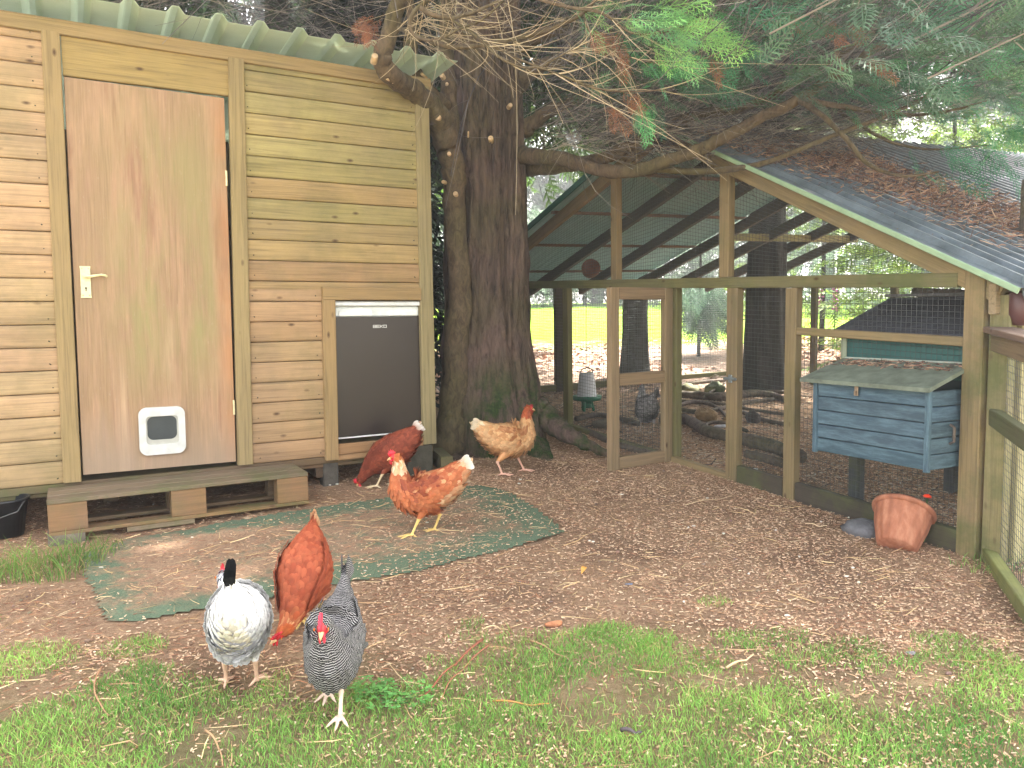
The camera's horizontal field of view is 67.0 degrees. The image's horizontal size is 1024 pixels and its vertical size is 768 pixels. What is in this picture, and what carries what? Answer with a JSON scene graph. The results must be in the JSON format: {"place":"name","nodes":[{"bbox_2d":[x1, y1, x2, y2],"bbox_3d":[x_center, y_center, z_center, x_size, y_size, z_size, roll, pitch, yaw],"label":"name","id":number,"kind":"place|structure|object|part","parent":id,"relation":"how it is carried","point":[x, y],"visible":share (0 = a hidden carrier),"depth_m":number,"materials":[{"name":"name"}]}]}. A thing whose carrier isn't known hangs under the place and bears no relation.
{"place":"outdoors","nodes":[
{"label":"outdoors","id":0,"kind":"place"},
{"bbox_2d":[0,528,129,584],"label":"tall grass","id":1,"kind":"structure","parent":0,"point":[23,562],"depth_m":3.24,"materials":[{"name":"plant"}]},
{"bbox_2d":[0,299,1023,767],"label":"ground","id":2,"kind":"structure","parent":0,"point":[72,583],"depth_m":2.66,"materials":[{"name":"soil"}]},
{"bbox_2d":[0,493,29,538],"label":"bucket","id":3,"kind":"object","parent":2,"relation":"on","point":[12,518],"visible":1,"depth_m":3.64,"materials":[{"name":"plastic"}]},
{"bbox_2d":[0,635,87,682],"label":"grass tuft","id":4,"kind":"object","parent":2,"relation":"on","point":[19,659],"visible":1,"depth_m":2.45,"materials":[{"name":"plant"}]},
{"bbox_2d":[47,529,85,546],"bbox_3d":[-2.071,0.717,3.599,0.150,0.085,0.100,-4,5,-30],"label":"support block","id":5,"kind":"object","parent":2,"relation":"on","point":[61,537],"depth_m":3.55,"materials":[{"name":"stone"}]},
{"bbox_2d":[93,666,108,715],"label":"twig","id":6,"kind":"object","parent":2,"relation":"on","point":[101,667],"visible":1,"depth_m":2.24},
{"bbox_2d":[96,630,169,658],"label":"grass tuft","id":7,"kind":"object","parent":2,"relation":"on","point":[146,638],"visible":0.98,"depth_m":2.53,"materials":[{"name":"plant"}]},
{"bbox_2d":[126,518,194,532],"bbox_3d":[-1.724,0.676,3.795,0.300,0.045,0.090,-4,5,-30],"label":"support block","id":8,"kind":"object","parent":2,"relation":"on","point":[159,525],"depth_m":3.75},
{"bbox_2d":[101,0,238,22],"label":"conifer tree","id":9,"kind":"object","parent":2,"relation":"on","point":[203,8],"visible":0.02,"depth_m":9.37,"materials":[{"name":"green plant"}]},
{"bbox_2d":[47,463,308,536],"bbox_3d":[-1.673,0.572,3.942,1.185,0.169,0.322,-4,5,-30],"label":"pallet step","id":10,"kind":"object","parent":2,"relation":"on","point":[285,486],"visible":1,"depth_m":3.84,"materials":[{"name":"wood"}]},
{"bbox_2d":[204,729,222,765],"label":"twig","id":11,"kind":"object","parent":2,"relation":"on","point":[210,733],"visible":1,"depth_m":1.97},
{"bbox_2d":[0,0,456,501],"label":"wooden shed","id":12,"kind":"structure","parent":2,"relation":"on","point":[210,223],"depth_m":4.07,"materials":[{"name":"beige wood"}]},
{"bbox_2d":[64,77,235,474],"bbox_3d":[-1.840,-0.530,3.995,0.741,1.948,0.080,-3,5,-30],"label":"door","id":13,"kind":"structure","parent":12,"relation":"in","point":[147,173],"depth_m":3.98,"materials":[{"name":"brown wood"}]},
{"bbox_2d":[335,301,420,438],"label":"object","id":14,"kind":"object","parent":12,"relation":"in","point":[378,369],"visible":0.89,"depth_m":4.64,"materials":[{"name":"plastic"}]},
{"bbox_3d":[-0.804,-0.052,4.662,0.531,0.705,0.030,-4,5,-30],"label":"door","id":15,"kind":"part","parent":14,"relation":"part of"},
{"bbox_2d":[202,558,273,688],"bbox_3d":[-0.801,0.674,2.269,0.193,0.416,0.443,-2,5,-14],"label":"hen","id":16,"kind":"object","parent":2,"relation":"on","point":[238,620],"visible":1,"depth_m":2.13,"materials":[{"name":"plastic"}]},
{"bbox_2d":[185,0,297,30],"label":"conifer tree","id":17,"kind":"object","parent":2,"relation":"on","point":[252,3],"depth_m":17.82,"materials":[{"name":"green plant"}]},
{"bbox_2d":[269,509,333,645],"bbox_3d":[-0.712,0.653,2.655,0.196,0.363,0.421,-1,5,-2],"label":"hen","id":18,"kind":"object","parent":2,"relation":"on","point":[303,571],"visible":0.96,"depth_m":2.58,"materials":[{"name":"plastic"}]},
{"bbox_2d":[83,485,563,620],"bbox_3d":[-0.799,0.713,3.567,2.106,0.082,1.132,-3,5,-26],"label":"ground mat","id":19,"kind":"object","parent":2,"relation":"on","point":[179,599],"visible":0.82,"depth_m":3.46,"materials":[{"name":"fabric"}]},
{"bbox_2d":[387,449,473,538],"bbox_3d":[-0.378,0.500,3.607,0.408,0.407,0.198,-1,5,-3],"label":"hen","id":20,"kind":"object","parent":19,"relation":"on","point":[420,495],"visible":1,"depth_m":3.56,"materials":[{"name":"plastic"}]},
{"bbox_2d":[115,0,531,225],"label":"conifer tree","id":21,"kind":"object","parent":2,"relation":"on","point":[208,10],"visible":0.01,"depth_m":8.50,"materials":[{"name":"green plant"}]},
{"bbox_2d":[320,462,338,486],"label":"support block","id":22,"kind":"structure","parent":2,"relation":"on","point":[330,474],"depth_m":4.53,"materials":[{"name":"concrete"}]},
{"bbox_2d":[302,554,368,732],"bbox_3d":[-0.485,0.710,2.144,0.179,0.372,0.459,-1,5,-3],"label":"hen","id":23,"kind":"object","parent":2,"relation":"on","point":[335,644],"visible":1,"depth_m":2.03,"materials":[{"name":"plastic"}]},
{"bbox_2d":[289,0,443,309],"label":"conifer tree","id":24,"kind":"object","parent":2,"relation":"on","point":[439,234],"depth_m":16.31,"materials":[{"name":"green plant"}]},
{"bbox_2d":[292,0,443,407],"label":"evergreen shrub","id":25,"kind":"object","parent":2,"relation":"on","point":[438,303],"visible":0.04,"depth_m":7.12,"materials":[{"name":"green plant"}]},
{"bbox_2d":[347,675,401,698],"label":"weed plant","id":26,"kind":"object","parent":2,"relation":"on","point":[372,687],"visible":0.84,"depth_m":2.20,"materials":[{"name":"green plant"}]},
{"bbox_2d":[353,420,424,488],"bbox_3d":[-0.716,0.408,4.487,0.432,0.396,0.178,0,5,4],"label":"hen","id":27,"kind":"object","parent":2,"relation":"on","point":[406,443],"visible":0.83,"depth_m":4.44,"materials":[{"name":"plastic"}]},
{"bbox_2d":[354,677,435,708],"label":"weed plant","id":28,"kind":"object","parent":2,"relation":"on","point":[370,704],"visible":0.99,"depth_m":2.16,"materials":[{"name":"green plant"}]},
{"bbox_2d":[406,444,432,475],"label":"support block","id":29,"kind":"structure","parent":2,"relation":"on","point":[422,457],"depth_m":4.78,"materials":[{"name":"concrete"}]},
{"bbox_2d":[433,447,452,468],"bbox_3d":[-0.448,0.484,4.940,0.075,0.110,0.298,-2,5,-18],"label":"timber offcut","id":30,"kind":"object","parent":2,"relation":"on","point":[442,457],"visible":0.65,"depth_m":4.86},
{"bbox_2d":[424,638,483,694],"bbox_3d":[-0.173,0.853,2.353,0.012,0.024,0.377,1,5,24],"label":"twig","id":31,"kind":"object","parent":2,"relation":"on","point":[462,656],"visible":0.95,"depth_m":2.37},
{"bbox_2d":[440,643,490,700],"bbox_3d":[-0.143,0.858,2.327,0.022,0.021,0.372,1,5,21],"label":"twig","id":32,"kind":"object","parent":2,"relation":"on","point":[464,667],"visible":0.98,"depth_m":2.34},
{"bbox_2d":[0,454,983,740],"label":"earth crumbs","id":33,"kind":"object","parent":2,"relation":"on","point":[550,602],"visible":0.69,"depth_m":2.90,"materials":[{"name":"soil"}]},
{"bbox_2d":[483,625,507,629],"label":"twig","id":34,"kind":"object","parent":2,"relation":"on","point":[495,626],"visible":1,"depth_m":2.60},
{"bbox_2d":[99,474,900,616],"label":"droppings","id":35,"kind":"object","parent":2,"relation":"on","point":[852,567],"visible":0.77,"depth_m":3.48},
{"bbox_2d":[469,404,535,475],"bbox_3d":[-0.052,0.340,4.731,0.424,0.427,0.216,-2,5,-14],"label":"hen","id":36,"kind":"object","parent":2,"relation":"on","point":[509,440],"visible":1,"depth_m":4.68,"materials":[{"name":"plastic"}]},
{"bbox_2d":[0,424,1023,767],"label":"wood chips","id":37,"kind":"object","parent":2,"relation":"on","point":[786,566],"visible":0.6,"depth_m":2.83,"materials":[{"name":"wood"}]},
{"bbox_2d":[0,429,1023,767],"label":"pine needles","id":38,"kind":"object","parent":2,"relation":"on","point":[92,633],"visible":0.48,"depth_m":2.79,"materials":[{"name":"plant"}]},
{"bbox_2d":[0,435,1023,767],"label":"straw stalks","id":39,"kind":"object","parent":2,"relation":"on","point":[506,601],"visible":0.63,"depth_m":2.83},
{"bbox_2d":[435,63,598,303],"bbox_3d":[-0.406,-7.446,27.643,6.882,9.601,6.961,2,5,30],"label":"conifer tree","id":40,"kind":"object","parent":2,"relation":"on","point":[536,184],"visible":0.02,"depth_m":26.61,"materials":[{"name":"green plant"}]},
{"bbox_2d":[493,699,548,705],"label":"twig","id":41,"kind":"object","parent":2,"relation":"on","point":[502,700],"visible":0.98,"depth_m":2.13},
{"bbox_2d":[430,1,623,208],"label":"conifer tree","id":42,"kind":"object","parent":2,"relation":"on","point":[574,180],"visible":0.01,"depth_m":12.76,"materials":[{"name":"green plant"}]},
{"bbox_2d":[530,640,567,657],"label":"twig","id":43,"kind":"object","parent":2,"relation":"on","point":[546,647],"visible":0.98,"depth_m":2.45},
{"bbox_2d":[527,205,580,307],"bbox_3d":[0.292,-3.768,23.684,4.066,3.306,4.212,-4,6,-30],"label":"evergreen shrub","id":44,"kind":"object","parent":2,"relation":"on","point":[532,214],"visible":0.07,"depth_m":22.91,"materials":[{"name":"green plant"}]},
{"bbox_2d":[545,620,562,627],"bbox_3d":[0.141,0.816,2.630,0.063,0.024,0.024,-2,5,-11],"label":"spruce cone","id":45,"kind":"object","parent":2,"relation":"on","point":[554,624],"visible":1,"depth_m":2.62,"materials":[{"name":"plant"}]},
{"bbox_2d":[105,0,1023,460],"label":"cypress tree","id":46,"kind":"object","parent":2,"relation":"on","point":[739,68],"visible":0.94,"depth_m":4.43,"materials":[{"name":"brown plant"}]},
{"bbox_2d":[532,288,621,305],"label":"evergreen shrub","id":47,"kind":"object","parent":2,"relation":"on","point":[576,297],"visible":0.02,"depth_m":23.07,"materials":[{"name":"green plant"}]},
{"bbox_2d":[592,418,606,428],"bbox_3d":[0.741,0.328,6.277,0.197,0.096,0.210,2,6,31],"label":"stone","id":48,"kind":"object","parent":2,"relation":"on","point":[599,424],"visible":0.49,"depth_m":6.20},
{"bbox_2d":[439,0,767,372],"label":"tree trunk","id":49,"kind":"object","parent":2,"relation":"on","point":[631,311],"visible":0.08,"depth_m":9.17,"materials":[{"name":"brown plant"}]},
{"bbox_2d":[575,412,639,426],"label":"fallen branch","id":50,"kind":"object","parent":2,"relation":"on","point":[583,416],"visible":0.71,"depth_m":6.57,"materials":[{"name":"wood"}]},
{"bbox_2d":[527,125,690,303],"bbox_3d":[2.899,-7.370,28.293,7.627,9.346,6.945,-3,5,-28],"label":"conifer tree","id":51,"kind":"object","parent":2,"relation":"on","point":[567,185],"depth_m":27.61,"materials":[{"name":"green plant"}]},
{"bbox_2d":[581,618,646,645],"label":"grass tuft","id":52,"kind":"object","parent":2,"relation":"on","point":[610,628],"visible":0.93,"depth_m":2.58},
{"bbox_2d":[580,425,651,452],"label":"fallen branch","id":53,"kind":"object","parent":2,"relation":"on","point":[601,437],"visible":0.51,"depth_m":5.44,"materials":[{"name":"brown wood"}]},
{"bbox_2d":[620,727,641,734],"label":"twig","id":54,"kind":"object","parent":2,"relation":"on","point":[622,729],"visible":0.99,"depth_m":1.99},
{"bbox_2d":[435,336,840,376],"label":"leaf litter","id":55,"kind":"object","parent":2,"relation":"on","point":[545,355],"visible":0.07,"depth_m":10.91,"materials":[{"name":"plant"}]},
{"bbox_2d":[634,384,659,432],"bbox_3d":[1.050,0.192,5.937,0.189,0.379,0.406,-2,5,-10],"label":"hen","id":56,"kind":"object","parent":2,"relation":"on","point":[648,401],"visible":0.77,"depth_m":5.90,"materials":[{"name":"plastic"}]},
{"bbox_2d":[617,634,676,657],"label":"grass tuft","id":57,"kind":"object","parent":2,"relation":"on","point":[654,646],"visible":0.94,"depth_m":2.47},
{"bbox_2d":[589,242,718,306],"bbox_3d":[4.475,-3.784,23.363,4.212,3.306,4.066,-1,5,-1],"label":"evergreen shrub","id":58,"kind":"object","parent":2,"relation":"on","point":[655,301],"visible":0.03,"depth_m":22.60,"materials":[{"name":"green plant"}]},
{"bbox_2d":[682,383,699,390],"bbox_3d":[1.856,0.078,8.084,0.215,0.183,0.229,4,7,44],"label":"stone","id":59,"kind":"object","parent":2,"relation":"on","point":[688,387],"visible":0.46,"depth_m":8.00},
{"bbox_2d":[603,119,790,300],"bbox_3d":[6.784,-7.327,27.187,6.772,9.258,7.418,-2,5,-12],"label":"conifer tree","id":60,"kind":"object","parent":2,"relation":"on","point":[705,259],"depth_m":25.48,"materials":[{"name":"green plant"}]},
{"bbox_2d":[682,400,725,417],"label":"fallen branch","id":61,"kind":"object","parent":2,"relation":"on","point":[687,402],"visible":0.61,"depth_m":7.23,"materials":[{"name":"wood"}]},
{"bbox_2d":[682,379,725,384],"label":"fallen branch","id":62,"kind":"object","parent":2,"relation":"on","point":[705,381],"visible":0.42,"depth_m":8.69,"materials":[{"name":"wood"}]},
{"bbox_2d":[695,407,717,420],"bbox_3d":[1.636,0.274,6.509,0.191,0.152,0.179,3,6,35],"label":"stone","id":63,"kind":"object","parent":2,"relation":"on","point":[705,414],"visible":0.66,"depth_m":6.45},
{"bbox_2d":[685,495,734,504],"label":"twig","id":64,"kind":"object","parent":2,"relation":"on","point":[706,499],"visible":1,"depth_m":4.08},
{"bbox_2d":[682,242,743,356],"bbox_3d":[2.700,-1.431,10.881,1.083,2.301,1.478,0,5,10],"label":"conifer sapling","id":65,"kind":"object","parent":2,"relation":"on","point":[706,327],"visible":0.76,"depth_m":10.64,"materials":[{"name":"green plant"}]},
{"bbox_2d":[702,382,725,397],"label":"fallen branch","id":66,"kind":"object","parent":2,"relation":"on","point":[713,390],"visible":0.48,"depth_m":7.97,"materials":[{"name":"wood"}]},
{"bbox_2d":[704,381,725,392],"bbox_3d":[2.139,0.064,8.134,0.215,0.183,0.229,-1,5,-6],"label":"stone","id":67,"kind":"object","parent":2,"relation":"on","point":[718,386],"visible":0.56,"depth_m":8.07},
{"bbox_2d":[697,592,732,606],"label":"grass tuft","id":68,"kind":"object","parent":2,"relation":"on","point":[714,600],"visible":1,"depth_m":2.81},
{"bbox_2d":[692,421,747,431],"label":"fallen branch","id":69,"kind":"object","parent":2,"relation":"on","point":[718,422],"visible":0.47,"depth_m":6.27,"materials":[{"name":"wood"}]},
{"bbox_2d":[714,424,725,427],"bbox_3d":[1.635,0.331,6.085,0.092,0.028,0.071,-1,5,0],"label":"white scrap","id":70,"kind":"object","parent":2,"relation":"on","point":[721,426],"visible":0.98,"depth_m":6.06,"materials":[{"name":"stone"}]},
{"bbox_2d":[660,390,783,401],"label":"fallen branch","id":71,"kind":"object","parent":2,"relation":"on","point":[716,396],"visible":0.65,"depth_m":7.67,"materials":[{"name":"wood"}]},
{"bbox_2d":[682,397,774,413],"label":"fallen branch","id":72,"kind":"object","parent":2,"relation":"on","point":[690,411],"visible":0.5,"depth_m":7.25,"materials":[{"name":"wood"}]},
{"bbox_2d":[663,215,795,305],"bbox_3d":[6.093,-3.492,21.221,3.868,3.254,3.737,-4,6,-31],"label":"evergreen shrub","id":73,"kind":"object","parent":2,"relation":"on","point":[707,260],"visible":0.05,"depth_m":21.45,"materials":[{"name":"green plant"}]},
{"bbox_2d":[659,414,806,463],"bbox_3d":[1.560,0.372,5.663,0.233,0.162,1.612,-2,5,-17],"label":"fallen branch","id":74,"kind":"object","parent":2,"relation":"on","point":[703,428],"visible":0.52,"depth_m":5.43,"materials":[{"name":"brown wood"}]},
{"bbox_2d":[682,399,783,415],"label":"fallen branch","id":75,"kind":"object","parent":2,"relation":"on","point":[755,409],"visible":0.39,"depth_m":6.93,"materials":[{"name":"wood"}]},
{"bbox_2d":[726,654,753,668],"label":"twig","id":76,"kind":"object","parent":2,"relation":"on","point":[732,663],"visible":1,"depth_m":2.34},
{"bbox_2d":[710,626,779,650],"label":"grass tuft","id":77,"kind":"object","parent":2,"relation":"on","point":[744,643],"visible":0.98,"depth_m":2.50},
{"bbox_2d":[520,0,982,393],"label":"tree trunk","id":78,"kind":"object","parent":2,"relation":"on","point":[765,303],"visible":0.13,"depth_m":8.00,"materials":[{"name":"brown plant"}]},
{"bbox_2d":[745,410,760,422],"bbox_3d":[1.990,0.282,6.392,0.125,0.137,0.134,0,5,8],"label":"stone","id":79,"kind":"object","parent":2,"relation":"on","point":[754,416],"visible":0.66,"depth_m":6.34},
{"bbox_2d":[742,410,783,426],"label":"fallen branch","id":80,"kind":"object","parent":2,"relation":"on","point":[767,419],"visible":0.4,"depth_m":6.32,"materials":[{"name":"wood"}]},
{"bbox_2d":[744,450,782,467],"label":"fallen branch","id":81,"kind":"object","parent":2,"relation":"on","point":[759,458],"visible":0.68,"depth_m":4.96,"materials":[{"name":"wood"}]},
{"bbox_2d":[528,118,1023,563],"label":"chicken run","id":82,"kind":"object","parent":2,"relation":"on","point":[571,230],"visible":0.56,"depth_m":4.45,"materials":[{"name":"wood"}]},
{"bbox_2d":[573,300,601,411],"bbox_3d":[0.650,-0.326,6.747,0.260,1.133,0.260,-1,5,0],"label":"poultry feeder","id":83,"kind":"object","parent":82,"relation":"hanging from","point":[590,392],"visible":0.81,"depth_m":6.72,"materials":[{"name":"plastic"}]},
{"bbox_2d":[581,259,599,277],"bbox_3d":[0.697,-1.019,6.899,0.170,0.168,0.120,16,-17,-1],"label":"clay pot","id":84,"kind":"object","parent":82,"relation":"on","point":[590,272],"visible":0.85,"depth_m":6.87,"materials":[{"name":"ceramic"}]},
{"bbox_2d":[606,287,672,470],"bbox_3d":[0.810,-0.042,4.881,0.530,1.127,0.048,-4,6,-34],"label":"door","id":85,"kind":"structure","parent":82,"relation":"in","point":[615,379],"depth_m":4.85,"materials":[{"name":"wood"}]},
{"bbox_2d":[690,124,1023,252],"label":"fallen needles","id":86,"kind":"object","parent":82,"relation":"on","point":[934,196],"visible":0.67,"depth_m":4.20,"materials":[{"name":"plant"}]},
{"bbox_2d":[911,288,964,296],"bbox_3d":[2.600,-0.464,4.128,0.064,0.150,1.090,-3,5,-20],"label":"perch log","id":87,"kind":"object","parent":82,"relation":"on","point":[925,290],"visible":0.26,"depth_m":4.47,"materials":[{"name":"wood"}]},
{"bbox_2d":[1007,291,1023,325],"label":"hanging pot","id":88,"kind":"object","parent":82,"relation":"hanging from","point":[1016,308],"visible":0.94,"depth_m":3.01,"materials":[{"name":"ceramic"}]},
{"bbox_2d":[768,390,783,392],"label":"fallen branch","id":89,"kind":"object","parent":2,"relation":"on","point":[777,391],"visible":0.19,"depth_m":7.96,"materials":[{"name":"wood"}]},
{"bbox_2d":[538,370,1023,568],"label":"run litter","id":90,"kind":"object","parent":2,"relation":"on","point":[765,428],"visible":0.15,"depth_m":5.47,"materials":[{"name":"wood"}]},
{"bbox_2d":[768,624,812,640],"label":"grass tuft","id":91,"kind":"object","parent":2,"relation":"on","point":[787,635],"visible":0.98,"depth_m":2.55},
{"bbox_2d":[717,114,914,350],"bbox_3d":[4.452,-2.141,11.333,3.170,3.713,3.550,2,6,33],"label":"bush","id":92,"kind":"object","parent":2,"relation":"on","point":[822,322],"visible":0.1,"depth_m":11.37,"materials":[{"name":"green plant"}]},
{"bbox_2d":[738,118,928,300],"bbox_3d":[10.343,-7.309,24.801,6.882,9.601,6.961,-2,5,-13],"label":"conifer tree","id":93,"kind":"object","parent":2,"relation":"on","point":[812,262],"visible":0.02,"depth_m":23.63,"materials":[{"name":"green plant"}]},
{"bbox_2d":[831,288,838,339],"bbox_3d":[4.785,-1.022,11.460,0.105,0.948,0.099,-1,5,0],"label":"foxglove","id":94,"kind":"object","parent":2,"relation":"on","point":[835,294],"visible":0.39,"depth_m":11.44,"materials":[{"name":"green plant"}]},
{"bbox_2d":[787,207,910,316],"bbox_3d":[8.087,-3.166,19.205,4.066,3.306,4.212,2,5,28],"label":"evergreen shrub","id":95,"kind":"object","parent":2,"relation":"on","point":[810,272],"visible":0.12,"depth_m":18.89,"materials":[{"name":"green plant"}]},
{"bbox_2d":[818,633,889,659],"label":"grass tuft","id":96,"kind":"object","parent":2,"relation":"on","point":[858,646],"visible":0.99,"depth_m":2.44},
{"bbox_2d":[840,518,875,538],"bbox_3d":[1.625,0.671,3.560,0.191,0.098,0.179,-1,5,-5],"label":"stone","id":97,"kind":"object","parent":2,"relation":"on","point":[864,528],"visible":0.64,"depth_m":3.51,"materials":[{"name":"stone"}]},
{"bbox_2d":[800,292,964,499],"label":"chicken coop","id":98,"kind":"structure","parent":2,"relation":"on","point":[910,418],"depth_m":3.45,"materials":[{"name":"wood"}]},
{"bbox_2d":[833,358,961,370],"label":"fallen needles","id":99,"kind":"object","parent":98,"relation":"on","point":[854,362],"visible":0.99,"depth_m":3.49,"materials":[{"name":"plant"}]},
{"bbox_2d":[872,493,936,551],"bbox_3d":[1.710,0.610,3.400,0.267,0.287,0.261,-2,5,-11],"label":"plant pot","id":100,"kind":"object","parent":2,"relation":"on","point":[905,522],"visible":0.94,"depth_m":3.31,"materials":[{"name":"ceramic"}]},
{"bbox_2d":[905,651,915,655],"bbox_3d":[1.237,0.836,2.402,0.031,0.012,0.019,-1,5,0],"label":"pebble","id":101,"kind":"object","parent":2,"relation":"on","point":[911,652],"visible":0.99,"depth_m":2.40,"materials":[{"name":"stone"}]},
{"bbox_2d":[802,62,1023,371],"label":"bush","id":102,"kind":"object","parent":2,"relation":"on","point":[955,135],"visible":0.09,"depth_m":9.03,"materials":[{"name":"green plant"}]},
{"bbox_2d":[923,494,931,540],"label":"red flower","id":103,"kind":"object","parent":2,"relation":"on","point":[926,496],"visible":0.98,"depth_m":3.37,"materials":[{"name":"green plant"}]},
{"bbox_2d":[853,118,1023,316],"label":"bush","id":104,"kind":"object","parent":2,"relation":"on","point":[993,130],"visible":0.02,"depth_m":12.13,"materials":[{"name":"green plant"}]},
{"bbox_2d":[868,58,1023,290],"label":"conifer tree","id":105,"kind":"object","parent":2,"relation":"on","point":[964,129],"visible":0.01,"depth_m":20.85,"materials":[{"name":"green plant"}]},
{"bbox_2d":[949,551,1023,572],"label":"tall grass","id":106,"kind":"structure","parent":2,"relation":"on","point":[980,559],"depth_m":3.12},
{"bbox_2d":[982,326,1023,623],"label":"gate","id":107,"kind":"structure","parent":2,"relation":"on","point":[1008,342],"depth_m":2.90,"materials":[{"name":"wood"}]},
{"bbox_2d":[0,614,1023,767],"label":"lawn grass","id":108,"kind":"structure","parent":0,"point":[756,696],"depth_m":2.06,"materials":[{"name":"plant"}]},
{"bbox_2d":[165,0,996,303],"label":"sky","id":109,"kind":"structure","parent":0,"point":[531,299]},
{"bbox_2d":[1019,180,1023,233],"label":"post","id":110,"kind":"object","parent":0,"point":[1021,224],"visible":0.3,"depth_m":3.68,"materials":[{"name":"brown wood"}]}
]}

